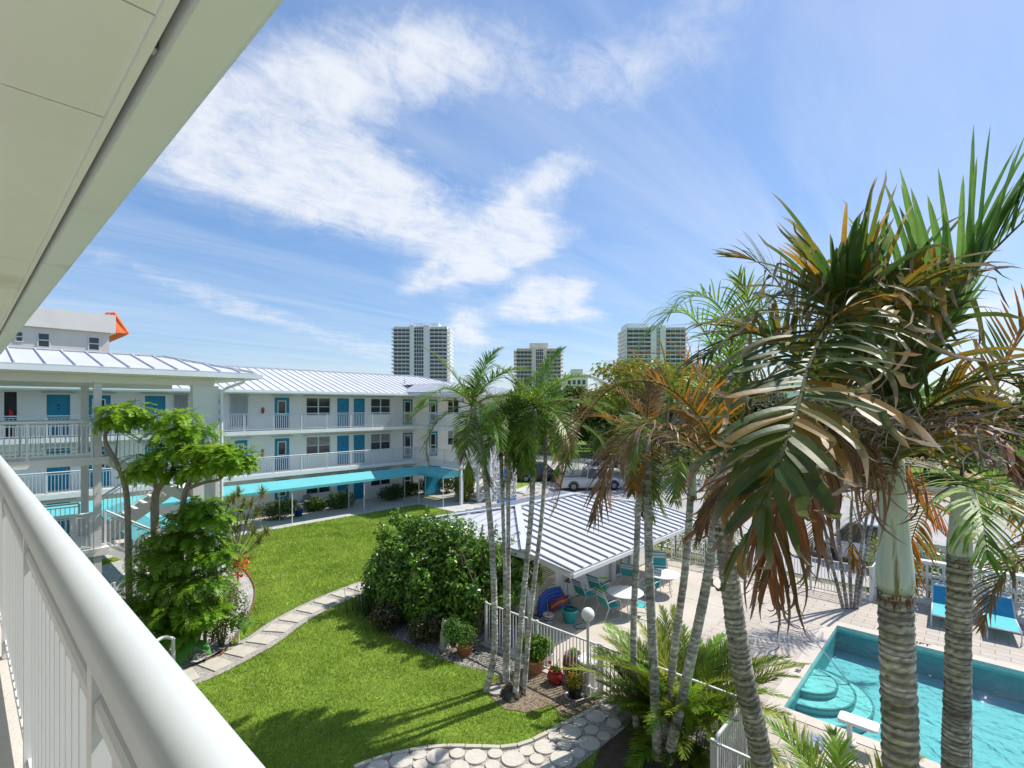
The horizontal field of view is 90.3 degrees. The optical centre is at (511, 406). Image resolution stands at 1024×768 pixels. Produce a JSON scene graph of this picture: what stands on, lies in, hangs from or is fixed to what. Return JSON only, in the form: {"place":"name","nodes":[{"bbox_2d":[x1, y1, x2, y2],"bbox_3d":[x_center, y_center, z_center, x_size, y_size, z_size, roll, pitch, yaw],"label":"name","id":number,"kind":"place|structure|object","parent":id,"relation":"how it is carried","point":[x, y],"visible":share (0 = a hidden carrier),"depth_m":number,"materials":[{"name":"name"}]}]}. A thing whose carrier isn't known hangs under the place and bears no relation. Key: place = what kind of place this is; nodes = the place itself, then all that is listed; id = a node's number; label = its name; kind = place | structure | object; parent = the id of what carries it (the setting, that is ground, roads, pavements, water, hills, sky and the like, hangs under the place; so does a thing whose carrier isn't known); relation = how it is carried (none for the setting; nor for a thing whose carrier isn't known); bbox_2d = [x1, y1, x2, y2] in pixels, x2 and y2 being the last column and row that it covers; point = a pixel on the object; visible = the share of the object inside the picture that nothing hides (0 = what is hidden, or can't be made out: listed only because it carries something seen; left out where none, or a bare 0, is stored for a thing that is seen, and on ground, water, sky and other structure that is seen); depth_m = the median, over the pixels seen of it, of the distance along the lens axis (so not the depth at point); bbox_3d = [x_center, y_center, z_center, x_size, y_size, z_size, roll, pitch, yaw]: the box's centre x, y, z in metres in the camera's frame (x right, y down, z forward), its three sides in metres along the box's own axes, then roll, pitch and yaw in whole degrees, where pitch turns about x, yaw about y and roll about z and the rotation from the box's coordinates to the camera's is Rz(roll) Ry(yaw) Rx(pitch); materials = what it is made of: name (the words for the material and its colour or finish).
{"place":"outdoors","nodes":[
{"label":"outdoors","id":0,"kind":"place"},
{"bbox_2d":[181,581,365,683],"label":"gravel path","id":1,"kind":"structure","parent":0,"point":[203,673],"depth_m":15.53,"materials":[{"name":"gravel"}]},
{"bbox_2d":[198,657,233,671],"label":"stepping slab","id":2,"kind":"structure","parent":1,"relation":"on","point":[215,664],"depth_m":13.73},
{"bbox_2d":[90,497,481,560],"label":"garden walk","id":3,"kind":"structure","parent":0,"point":[450,505],"depth_m":33.80,"materials":[{"name":"concrete"}]},
{"bbox_2d":[45,465,463,559],"bbox_3d":[-14.322,5.685,24.390,9.312,2.570,32.492,0,0,43],"label":"awning","id":4,"kind":"object","parent":3,"relation":"on","point":[292,485],"visible":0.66,"depth_m":30.48,"materials":[{"name":"teal fabric"}]},
{"bbox_2d":[109,481,482,544],"bbox_3d":[-16.801,6.965,30.415,2.080,0.030,50.000,0,0,43],"label":"planting strip","id":5,"kind":"object","parent":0,"point":[369,501],"depth_m":34.69,"materials":[{"name":"plant"}]},
{"bbox_2d":[257,498,300,520],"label":"hedge shrub","id":6,"kind":"object","parent":5,"relation":"on","point":[276,509],"visible":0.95,"depth_m":31.34,"materials":[{"name":"green plant"}]},
{"bbox_2d":[326,490,356,509],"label":"hedge shrub","id":7,"kind":"object","parent":5,"relation":"on","point":[341,499],"visible":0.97,"depth_m":34.52,"materials":[{"name":"green plant"}]},
{"bbox_2d":[376,484,409,500],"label":"hedge shrub","id":8,"kind":"object","parent":5,"relation":"on","point":[391,492],"visible":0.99,"depth_m":37.45,"materials":[{"name":"green plant"}]},
{"bbox_2d":[91,503,727,767],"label":"lawn","id":9,"kind":"structure","parent":0,"point":[403,708],"depth_m":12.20,"materials":[{"name":"plant"}]},
{"bbox_2d":[102,553,254,667],"bbox_3d":[-12.882,7.003,19.383,13.919,0.030,5.708,0,0,43],"label":"gravel bed","id":10,"kind":"object","parent":9,"relation":"on","point":[112,572],"visible":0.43,"depth_m":18.92,"materials":[{"name":"gravel"}]},
{"bbox_2d":[85,399,267,625],"bbox_3d":[-9.739,3.430,15.182,5.248,7.345,2.296,0,0,6],"label":"layered tree","id":11,"kind":"object","parent":10,"relation":"on","point":[209,460],"visible":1,"depth_m":14.85,"materials":[{"name":"green plant"}]},
{"bbox_2d":[117,495,247,653],"bbox_3d":[-9.417,4.810,14.488,3.453,4.402,3.080,0,0,43],"label":"feathery shrub","id":12,"kind":"object","parent":10,"relation":"on","point":[208,553],"visible":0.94,"depth_m":14.21,"materials":[{"name":"green plant"}]},
{"bbox_2d":[175,630,210,665],"bbox_3d":[-8.798,6.615,13.890,0.983,0.786,0.962,0,0,-39],"label":"elephant ear","id":13,"kind":"object","parent":10,"relation":"on","point":[185,651],"visible":0.63,"depth_m":13.69},
{"bbox_2d":[199,586,252,646],"bbox_3d":[-8.458,6.122,14.871,1.395,1.762,1.428,0,0,43],"label":"shrub","id":14,"kind":"object","parent":10,"relation":"on","point":[221,641],"visible":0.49,"depth_m":14.80,"materials":[{"name":"green plant"}]},
{"bbox_2d":[223,485,274,554],"bbox_3d":[-12.298,5.254,23.442,3.344,3.546,1.753,0,0,14],"label":"dracaena","id":15,"kind":"object","parent":9,"relation":"on","point":[237,495],"visible":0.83,"depth_m":23.39,"materials":[{"name":"green plant"}]},
{"bbox_2d":[360,594,522,677],"bbox_3d":[-2.454,7.007,16.887,9.100,0.030,3.673,0,0,43],"label":"shrub bed","id":16,"kind":"object","parent":9,"relation":"on","point":[478,657],"visible":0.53,"depth_m":14.65,"materials":[{"name":"gravel"}]},
{"bbox_2d":[340,576,393,621],"bbox_3d":[-4.660,6.426,17.366,2.551,1.149,1.894,0,0,43],"label":"shrub","id":17,"kind":"object","parent":16,"relation":"on","point":[367,606],"visible":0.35,"depth_m":17.07,"materials":[{"name":"green plant"}]},
{"bbox_2d":[368,599,406,631],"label":"shrub","id":18,"kind":"object","parent":16,"relation":"on","point":[384,615],"visible":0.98,"depth_m":15.84,"materials":[{"name":"green plant"}]},
{"bbox_2d":[405,610,442,644],"bbox_3d":[-2.515,6.556,15.125,1.226,0.922,1.315,0,0,43],"label":"shrub","id":19,"kind":"object","parent":16,"relation":"on","point":[420,631],"visible":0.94,"depth_m":14.93,"materials":[{"name":"green plant"}]},
{"bbox_2d":[356,505,544,636],"bbox_3d":[-2.597,5.335,17.105,7.033,3.548,3.765,0,0,43],"label":"flowering bush","id":20,"kind":"object","parent":16,"relation":"on","point":[423,567],"visible":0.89,"depth_m":16.20,"materials":[{"name":"green plant"}]},
{"bbox_2d":[442,613,478,656],"bbox_3d":[-1.449,6.395,14.280,0.887,1.210,1.140,0,0,43],"label":"potted plant","id":21,"kind":"object","parent":16,"relation":"on","point":[463,647],"visible":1,"depth_m":14.16,"materials":[{"name":"green plant"}]},
{"bbox_2d":[354,699,604,767],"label":"path edging","id":22,"kind":"object","parent":9,"relation":"on","point":[490,746],"visible":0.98,"depth_m":10.41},
{"bbox_2d":[490,665,599,716],"bbox_3d":[0.637,6.999,12.286,2.497,0.030,1.859,0,0,43],"label":"mulch bed","id":23,"kind":"object","parent":9,"relation":"on","point":[542,691],"visible":0.71,"depth_m":12.17,"materials":[{"name":"brown soil"}]},
{"bbox_2d":[404,345,541,692],"bbox_3d":[-0.673,2.719,12.577,3.786,8.596,3.836,0,0,-16],"label":"palm tree","id":24,"kind":"object","parent":23,"relation":"on","point":[471,420],"visible":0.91,"depth_m":12.42,"materials":[{"name":"green plant"}]},
{"bbox_2d":[449,387,550,682],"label":"palm tree","id":25,"kind":"object","parent":23,"relation":"on","point":[513,460],"visible":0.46,"depth_m":12.88,"materials":[{"name":"green plant"}]},
{"bbox_2d":[456,375,558,685],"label":"palm tree","id":26,"kind":"object","parent":23,"relation":"on","point":[524,451],"visible":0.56,"depth_m":12.65,"materials":[{"name":"green plant"}]},
{"bbox_2d":[500,681,526,702],"bbox_3d":[0.015,6.900,12.330,0.599,0.448,0.651,0,0,43],"label":"root mound","id":27,"kind":"object","parent":23,"relation":"on","point":[508,695],"visible":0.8,"depth_m":12.17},
{"bbox_2d":[522,631,552,674],"bbox_3d":[0.606,6.459,13.425,0.914,1.082,0.897,0,0,43],"label":"potted plant","id":28,"kind":"object","parent":23,"relation":"on","point":[538,650],"visible":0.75,"depth_m":13.27,"materials":[{"name":"green plant"}]},
{"bbox_2d":[476,346,612,692],"bbox_3d":[0.828,2.727,12.643,3.531,8.556,3.812,0,0,-5],"label":"palm tree","id":29,"kind":"object","parent":23,"relation":"on","point":[534,391],"visible":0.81,"depth_m":12.13,"materials":[{"name":"green plant"}]},
{"bbox_2d":[495,376,611,693],"bbox_3d":[0.986,3.120,13.018,2.936,7.782,2.767,0,0,-9],"label":"palm tree","id":30,"kind":"object","parent":23,"relation":"on","point":[510,440],"visible":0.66,"depth_m":12.50,"materials":[{"name":"green plant"}]},
{"bbox_2d":[547,659,562,684],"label":"potted plant","id":31,"kind":"object","parent":23,"relation":"on","point":[554,676],"visible":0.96,"depth_m":12.76,"materials":[{"name":"red plant"}]},
{"bbox_2d":[565,670,583,700],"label":"potted plant","id":32,"kind":"object","parent":23,"relation":"on","point":[574,686],"visible":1,"depth_m":12.19,"materials":[{"name":"green plant"}]},
{"bbox_2d":[581,607,593,696],"bbox_3d":[1.837,5.935,12.325,0.320,2.130,0.320,0,0,43],"label":"globe lamp","id":33,"kind":"object","parent":23,"relation":"on","point":[587,614],"visible":0.99,"depth_m":12.29,"materials":[{"name":"metal"}]},
{"bbox_2d":[423,491,697,616],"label":"pool house","id":34,"kind":"structure","parent":9,"relation":"on","point":[571,547],"depth_m":18.64,"materials":[{"name":"white metal"}]},
{"bbox_2d":[536,563,555,605],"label":"wall","id":35,"kind":"structure","parent":34,"relation":"attached to","point":[549,576],"depth_m":17.47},
{"bbox_2d":[361,694,632,767],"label":"round stone path","id":36,"kind":"structure","parent":0,"point":[601,726],"depth_m":10.43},
{"bbox_2d":[389,753,412,767],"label":"round slab","id":37,"kind":"structure","parent":36,"relation":"in","point":[404,760],"depth_m":10.00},
{"bbox_2d":[426,748,448,763],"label":"round slab","id":38,"kind":"structure","parent":36,"relation":"in","point":[437,756],"depth_m":10.12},
{"bbox_2d":[464,749,485,764],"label":"round slab","id":39,"kind":"structure","parent":36,"relation":"in","point":[475,757],"depth_m":10.09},
{"bbox_2d":[501,751,523,767],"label":"round slab","id":40,"kind":"structure","parent":36,"relation":"attached to","point":[512,759],"depth_m":10.03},
{"bbox_2d":[534,739,555,754],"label":"round slab","id":41,"kind":"structure","parent":36,"relation":"attached to","point":[544,746],"depth_m":10.39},
{"bbox_2d":[550,750,572,766],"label":"round slab","id":42,"kind":"structure","parent":36,"relation":"attached to","point":[560,758],"depth_m":10.06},
{"bbox_2d":[578,736,599,750],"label":"round slab","id":43,"kind":"structure","parent":36,"relation":"attached to","point":[588,743],"depth_m":10.51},
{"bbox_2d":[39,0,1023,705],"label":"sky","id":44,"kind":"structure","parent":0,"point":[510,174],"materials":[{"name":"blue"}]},
{"bbox_2d":[479,558,754,699],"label":"patio","id":45,"kind":"structure","parent":0,"point":[714,612],"depth_m":17.21,"materials":[{"name":"concrete"}]},
{"bbox_2d":[485,601,600,694],"bbox_3d":[0.673,6.365,13.651,3.960,1.270,0.060,0,0,43],"label":"picket fence","id":46,"kind":"object","parent":45,"relation":"on","point":[537,622],"visible":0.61,"depth_m":13.34,"materials":[{"name":"white paint"}]},
{"bbox_2d":[538,586,569,617],"bbox_3d":[1.358,6.642,17.480,1.521,0.726,0.395,0,0,-43],"label":"pool raft","id":47,"kind":"object","parent":45,"relation":"on","point":[551,594],"visible":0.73,"depth_m":17.33,"materials":[{"name":"blue plastic"}]},
{"bbox_2d":[594,587,621,621],"bbox_3d":[3.184,6.519,16.931,0.752,0.969,0.590,0,0,-25],"label":"patio chair","id":48,"kind":"object","parent":45,"relation":"on","point":[602,600],"visible":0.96,"depth_m":16.81,"materials":[{"name":"white paint"}]},
{"bbox_2d":[607,585,643,618],"bbox_3d":[3.830,6.633,17.229,1.230,0.750,1.230,0,0,43],"label":"patio table","id":49,"kind":"object","parent":45,"relation":"on","point":[622,592],"visible":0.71,"depth_m":17.20,"materials":[{"name":"white plastic"}]},
{"bbox_2d":[592,722,708,767],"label":"palm bed","id":50,"kind":"object","parent":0,"point":[612,752],"visible":0.33,"depth_m":10.20,"materials":[{"name":"soil"}]},
{"bbox_2d":[567,388,711,729],"bbox_3d":[2.792,3.283,10.907,2.930,7.450,2.716,0,0,43],"label":"palm tree","id":51,"kind":"object","parent":50,"relation":"on","point":[633,486],"visible":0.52,"depth_m":10.94,"materials":[{"name":"green plant"}]},
{"bbox_2d":[595,651,707,727],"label":"areca palm","id":52,"kind":"object","parent":50,"relation":"on","point":[639,696],"visible":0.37,"depth_m":11.04,"materials":[{"name":"green plant"}]},
{"bbox_2d":[584,366,723,761],"bbox_3d":[2.838,3.057,10.324,2.863,7.895,2.850,0,0,43],"label":"palm tree","id":53,"kind":"object","parent":50,"relation":"on","point":[650,597],"visible":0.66,"depth_m":10.13,"materials":[{"name":"green plant"}]},
{"bbox_2d":[536,324,805,767],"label":"palm tree","id":54,"kind":"object","parent":50,"relation":"on","point":[755,728],"visible":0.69,"depth_m":6.39,"materials":[{"name":"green plant"}]},
{"bbox_2d":[557,604,808,767],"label":"areca palm","id":55,"kind":"object","parent":50,"relation":"on","point":[712,657],"visible":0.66,"depth_m":10.59,"materials":[{"name":"green plant"}]},
{"bbox_2d":[621,388,748,749],"bbox_3d":[3.468,3.304,9.870,2.904,7.411,2.405,0,0,43],"label":"palm tree","id":56,"kind":"object","parent":50,"relation":"on","point":[682,469],"visible":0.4,"depth_m":9.95,"materials":[{"name":"green plant"}]},
{"bbox_2d":[626,264,812,765],"bbox_3d":[3.860,2.359,9.167,4.042,9.332,2.421,0,0,-15],"label":"palm tree","id":57,"kind":"object","parent":50,"relation":"on","point":[693,646],"visible":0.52,"depth_m":8.94,"materials":[{"name":"green plant"}]},
{"bbox_2d":[763,708,927,767],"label":"areca palm","id":58,"kind":"object","parent":50,"relation":"on","point":[838,749],"visible":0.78,"depth_m":7.20,"materials":[{"name":"green plant"}]},
{"bbox_2d":[674,124,1023,767],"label":"palm tree","id":59,"kind":"object","parent":50,"relation":"on","point":[897,321],"visible":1,"depth_m":3.39,"materials":[{"name":"green plant"}]},
{"bbox_2d":[832,282,1023,767],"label":"palm tree","id":60,"kind":"object","parent":50,"relation":"on","point":[961,557],"visible":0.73,"depth_m":6.10,"materials":[{"name":"green plant"}]},
{"bbox_2d":[617,324,687,405],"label":"apartment tower","id":61,"kind":"structure","parent":0,"point":[628,335],"depth_m":420.55,"materials":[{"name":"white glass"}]},
{"bbox_2d":[421,408,923,767],"bbox_3d":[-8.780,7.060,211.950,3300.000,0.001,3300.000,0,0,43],"label":"ground","id":62,"kind":"structure","parent":0,"point":[667,551],"depth_m":23.49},
{"bbox_2d":[9,307,129,353],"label":"apartment building","id":63,"kind":"structure","parent":62,"relation":"on","point":[56,328],"depth_m":45.81,"materials":[{"name":"beige paint"}]},
{"bbox_2d":[0,345,262,622],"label":"stair tower","id":64,"kind":"structure","parent":62,"relation":"on","point":[85,371],"depth_m":15.83,"materials":[{"name":"paint"}]},
{"bbox_2d":[0,0,283,767],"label":"apartment wing","id":65,"kind":"structure","parent":62,"relation":"on","point":[101,101],"depth_m":1.47,"materials":[{"name":"paint"}]},
{"bbox_2d":[0,365,487,536],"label":"apartment block","id":66,"kind":"structure","parent":62,"relation":"on","point":[311,423],"depth_m":33.61,"materials":[{"name":"white paint"}]},
{"bbox_2d":[47,448,69,489],"bbox_3d":[-22.772,3.145,25.550,0.124,2.090,0.887,0,0,43],"label":"door","id":67,"kind":"structure","parent":66,"relation":"in","point":[57,469],"depth_m":25.59,"materials":[{"name":"teal paint"}]},
{"bbox_2d":[47,394,69,436],"bbox_3d":[-22.772,0.445,25.550,0.124,2.090,0.887,0,0,43],"label":"door","id":68,"kind":"structure","parent":66,"relation":"in","point":[56,404],"depth_m":25.59,"materials":[{"name":"teal paint"}]},
{"bbox_2d":[145,396,164,429],"bbox_3d":[-20.015,0.445,28.545,0.124,2.090,0.963,0,0,43],"label":"door","id":69,"kind":"structure","parent":66,"relation":"in","point":[159,401],"depth_m":28.57,"materials":[{"name":"teal paint"}]},
{"bbox_2d":[275,438,288,469],"bbox_3d":[-15.248,3.145,33.713,0.100,2.090,0.970,0,0,43],"label":"door","id":70,"kind":"structure","parent":66,"relation":"in","point":[281,444],"depth_m":33.71,"materials":[{"name":"teal paint"}]},
{"bbox_2d":[275,397,288,428],"bbox_3d":[-15.259,0.445,33.723,0.070,2.090,0.970,0,0,43],"label":"door","id":71,"kind":"structure","parent":66,"relation":"in","point":[281,404],"depth_m":33.71,"materials":[{"name":"teal paint"}]},
{"bbox_2d":[306,436,329,454],"bbox_3d":[-13.546,2.715,35.583,0.110,1.270,1.782,0,0,43],"label":"window","id":72,"kind":"structure","parent":66,"relation":"in","point":[317,444],"depth_m":35.56,"materials":[{"name":"glass"}]},
{"bbox_2d":[306,398,329,415],"bbox_3d":[-13.546,0.015,35.583,0.110,1.270,1.782,0,0,43],"label":"window","id":73,"kind":"structure","parent":66,"relation":"in","point":[313,405],"depth_m":35.56,"materials":[{"name":"glass"}]},
{"bbox_2d":[337,435,348,464],"bbox_3d":[-12.285,3.145,36.943,0.124,2.090,0.938,0,0,43],"label":"door","id":74,"kind":"structure","parent":66,"relation":"in","point":[342,441],"depth_m":36.94,"materials":[{"name":"teal paint"}]},
{"bbox_2d":[337,398,348,426],"bbox_3d":[-12.285,0.445,36.943,0.124,2.090,0.938,0,0,43],"label":"door","id":75,"kind":"structure","parent":66,"relation":"in","point":[342,403],"depth_m":36.94,"materials":[{"name":"teal paint"}]},
{"bbox_2d":[371,433,389,450],"bbox_3d":[-10.152,2.715,39.271,0.110,1.270,1.750,0,0,43],"label":"window","id":76,"kind":"structure","parent":66,"relation":"in","point":[378,441],"depth_m":39.25,"materials":[{"name":"glass"}]},
{"bbox_2d":[371,398,389,414],"bbox_3d":[-10.152,0.015,39.271,0.110,1.270,1.750,0,0,43],"label":"window","id":77,"kind":"structure","parent":66,"relation":"in","point":[377,404],"depth_m":39.25,"materials":[{"name":"glass"}]},
{"bbox_2d":[391,323,452,381],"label":"apartment tower","id":78,"kind":"structure","parent":62,"relation":"on","point":[411,356],"depth_m":420.55,"materials":[{"name":"white concrete"}]},
{"bbox_2d":[405,382,525,504],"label":"stair tower","id":79,"kind":"structure","parent":62,"relation":"on","point":[433,485],"depth_m":37.94,"materials":[{"name":"paint"}]},
{"bbox_2d":[424,466,440,494],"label":"door panel","id":80,"kind":"structure","parent":79,"relation":"in","point":[433,485],"depth_m":40.27,"materials":[{"name":"teal paint"}]},
{"bbox_2d":[514,343,562,409],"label":"apartment tower","id":81,"kind":"structure","parent":62,"relation":"on","point":[532,355],"depth_m":420.55,"materials":[{"name":"white concrete"}]},
{"bbox_2d":[655,528,746,559],"bbox_3d":[8.344,6.099,23.796,5.429,1.838,1.542,0,0,43],"label":"hedge","id":82,"kind":"object","parent":62,"relation":"on","point":[679,544],"visible":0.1,"depth_m":23.76,"materials":[{"name":"green plant"}]},
{"bbox_2d":[914,557,1023,623],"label":"block wall","id":83,"kind":"structure","parent":62,"relation":"on","point":[942,577],"depth_m":17.17,"materials":[{"name":"white paint"}]},
{"bbox_2d":[428,459,1023,617],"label":"parking lot","id":84,"kind":"structure","parent":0,"point":[940,538],"depth_m":32.20,"materials":[{"name":"asphalt"}]},
{"bbox_2d":[453,469,475,501],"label":"column shrub","id":85,"kind":"object","parent":84,"relation":"on","point":[468,489],"visible":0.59,"depth_m":37.59,"materials":[{"name":"green plant"}]},
{"bbox_2d":[556,466,624,490],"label":"pickup truck","id":86,"kind":"object","parent":84,"relation":"on","point":[573,483],"visible":0.68,"depth_m":42.46,"materials":[{"name":"beige paint"}]},
{"bbox_2d":[587,421,656,472],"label":"tree","id":87,"kind":"object","parent":84,"relation":"on","point":[596,445],"visible":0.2,"depth_m":51.70,"materials":[{"name":"green plant"}]},
{"bbox_2d":[579,356,767,472],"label":"spreading tree","id":88,"kind":"object","parent":84,"relation":"on","point":[612,398],"visible":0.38,"depth_m":48.97,"materials":[{"name":"green plant"}]},
{"bbox_2d":[863,533,1023,614],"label":"hedge","id":89,"kind":"object","parent":84,"relation":"on","point":[920,551],"visible":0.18,"depth_m":18.29,"materials":[{"name":"green plant"}]},
{"bbox_2d":[530,452,1023,501],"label":"road","id":90,"kind":"structure","parent":0,"point":[588,457],"depth_m":45.22,"materials":[{"name":"asphalt"}]},
{"bbox_2d":[536,429,1023,490],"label":"verge","id":91,"kind":"structure","parent":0,"point":[583,446],"depth_m":55.79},
{"bbox_2d":[556,384,605,432],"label":"tree","id":92,"kind":"object","parent":91,"relation":"on","point":[572,390],"visible":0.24,"depth_m":84.83,"materials":[{"name":"green plant"}]},
{"bbox_2d":[575,398,637,443],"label":"tree","id":93,"kind":"object","parent":91,"relation":"on","point":[592,422],"visible":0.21,"depth_m":73.01,"materials":[{"name":"green plant"}]},
{"bbox_2d":[979,387,1023,451],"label":"tree","id":94,"kind":"object","parent":91,"relation":"on","point":[1019,395],"visible":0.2,"depth_m":47.78,"materials":[{"name":"green plant"}]},
{"bbox_2d":[640,574,1023,767],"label":"pool deck","id":95,"kind":"structure","parent":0,"point":[822,606],"depth_m":15.70,"materials":[{"name":"tile"}]},
{"bbox_2d":[650,666,774,767],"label":"picket fence","id":96,"kind":"object","parent":95,"relation":"on","point":[715,755],"visible":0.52,"depth_m":9.42,"materials":[{"name":"white paint"}]},
{"bbox_2d":[671,534,876,601],"bbox_3d":[10.410,6.365,21.100,7.600,1.270,1.010,0,0,43],"label":"picket fence","id":97,"kind":"object","parent":95,"relation":"on","point":[872,588],"visible":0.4,"depth_m":19.25,"materials":[{"name":"metal"}]},
{"bbox_2d":[837,711,879,746],"bbox_3d":[7.143,6.729,10.495,0.703,0.517,0.399,0,0,43],"label":"diving board","id":98,"kind":"object","parent":95,"relation":"on","point":[850,720],"visible":0.85,"depth_m":10.48,"materials":[{"name":"white plastic"}]},
{"bbox_2d":[804,449,942,608],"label":"palm tree","id":99,"kind":"object","parent":95,"relation":"on","point":[854,603],"visible":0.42,"depth_m":17.72,"materials":[{"name":"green plant"}]},
{"bbox_2d":[765,619,1023,767],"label":"pool coping","id":100,"kind":"object","parent":95,"relation":"on","point":[808,655],"visible":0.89,"depth_m":13.22,"materials":[{"name":"concrete"}]},
{"bbox_2d":[789,632,1023,767],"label":"pool basin","id":101,"kind":"object","parent":95,"relation":"in","point":[988,729],"visible":0.46,"depth_m":13.46,"materials":[{"name":"paint"}]},
{"bbox_2d":[796,668,874,733],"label":"pool steps","id":102,"kind":"structure","parent":101,"relation":"in","point":[825,702],"depth_m":12.82,"materials":[{"name":"paint"}]},
{"bbox_2d":[784,625,1023,707],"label":"pool tile band","id":103,"kind":"object","parent":101,"relation":"attached to","point":[940,654],"visible":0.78,"depth_m":14.07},
{"bbox_2d":[930,581,946,626],"bbox_3d":[14.312,6.558,16.758,0.786,0.913,2.144,0,0,41],"label":"sun lounger","id":104,"kind":"object","parent":95,"relation":"on","point":[938,601],"visible":0.52,"depth_m":17.20,"materials":[{"name":"blue fabric"}]},
{"bbox_2d":[906,435,1023,767],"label":"palm tree","id":105,"kind":"object","parent":95,"relation":"on","point":[938,519],"visible":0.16,"depth_m":8.98,"materials":[{"name":"green plant"}]},
{"bbox_2d":[980,590,1022,646],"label":"sun lounger","id":106,"kind":"object","parent":95,"relation":"on","point":[1006,620],"visible":0.77,"depth_m":15.99,"materials":[{"name":"blue fabric"}]},
{"bbox_2d":[808,517,945,576],"bbox_3d":[16.194,6.085,22.606,5.710,1.870,2.260,0,0,45],"label":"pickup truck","id":107,"kind":"object","parent":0,"point":[857,540],"visible":0.17,"depth_m":22.42,"materials":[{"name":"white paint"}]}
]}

